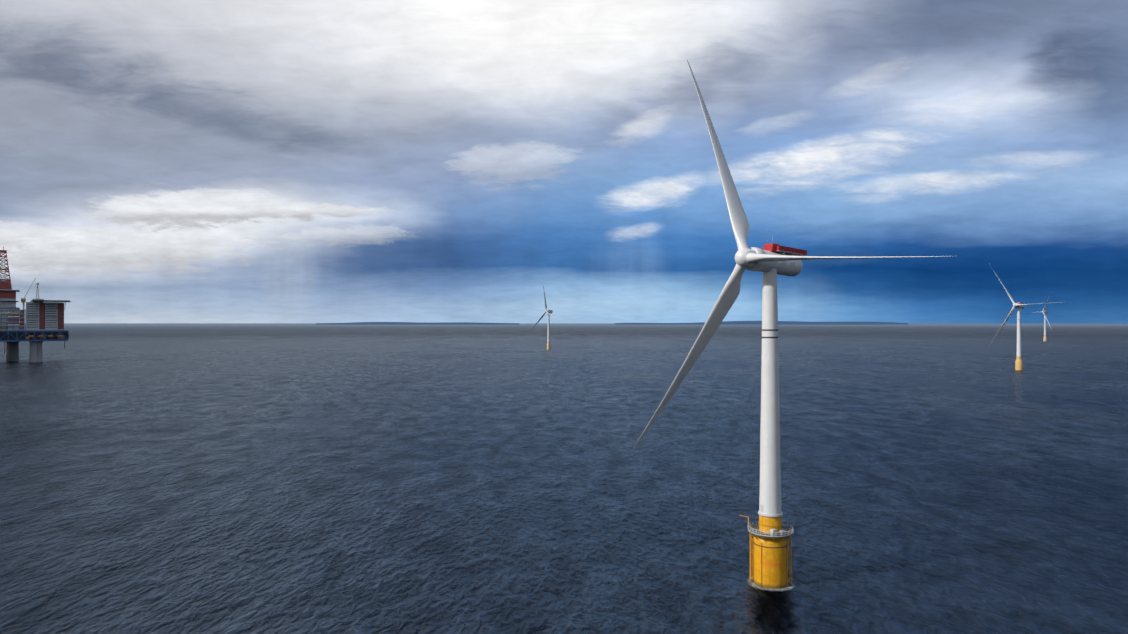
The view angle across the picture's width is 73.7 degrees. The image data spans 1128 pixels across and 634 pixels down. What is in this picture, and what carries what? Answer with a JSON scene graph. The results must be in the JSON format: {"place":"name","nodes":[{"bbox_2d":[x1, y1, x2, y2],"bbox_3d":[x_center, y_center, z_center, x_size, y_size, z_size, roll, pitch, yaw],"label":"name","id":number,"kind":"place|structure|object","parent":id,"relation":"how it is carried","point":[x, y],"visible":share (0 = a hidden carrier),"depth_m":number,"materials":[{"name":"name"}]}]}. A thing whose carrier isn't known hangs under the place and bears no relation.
{"place":"outdoors","nodes":[
{"label":"outdoors","id":0,"kind":"place"},
{"bbox_2d":[0,323,1127,633],"bbox_3d":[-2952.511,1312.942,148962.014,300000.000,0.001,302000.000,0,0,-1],"label":"sea","id":1,"kind":"structure","parent":0,"point":[380,479],"depth_m":375.49,"materials":[{"name":"liquid"}]},
{"bbox_2d":[0,246,70,361],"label":"oil platform","id":2,"kind":"structure","parent":1,"relation":"on","point":[39,321],"depth_m":1516.31,"materials":[{"name":"metal"}]},
{"bbox_2d":[533,286,558,349],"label":"turbine","id":3,"kind":"object","parent":1,"relation":"in","point":[550,312],"visible":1,"depth_m":2233.52,"materials":[{"name":"white metal"}]},
{"bbox_2d":[316,321,907,324],"bbox_3d":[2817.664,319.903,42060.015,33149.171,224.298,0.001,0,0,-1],"label":"coast","id":4,"kind":"structure","parent":1,"relation":"in","point":[698,323],"depth_m":42126.11,"materials":[{"name":"blue"}]},
{"bbox_2d":[634,60,949,588],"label":"turbine","id":5,"kind":"object","parent":1,"relation":"in","point":[769,553],"visible":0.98,"depth_m":225.94,"materials":[{"name":"white metal"}]},
{"bbox_2d":[988,264,1056,369],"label":"turbine","id":6,"kind":"object","parent":1,"relation":"in","point":[1018,361],"visible":1,"depth_m":1260.64,"materials":[{"name":"white metal"}]},
{"bbox_2d":[1025,293,1051,340],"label":"turbine","id":7,"kind":"object","parent":1,"relation":"in","point":[1044,311],"visible":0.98,"depth_m":3244.18,"materials":[{"name":"grey metal"}]},
{"bbox_2d":[0,0,1127,323],"label":"sky","id":8,"kind":"structure","parent":0,"point":[162,161],"materials":[{"name":"blue"}]}
]}

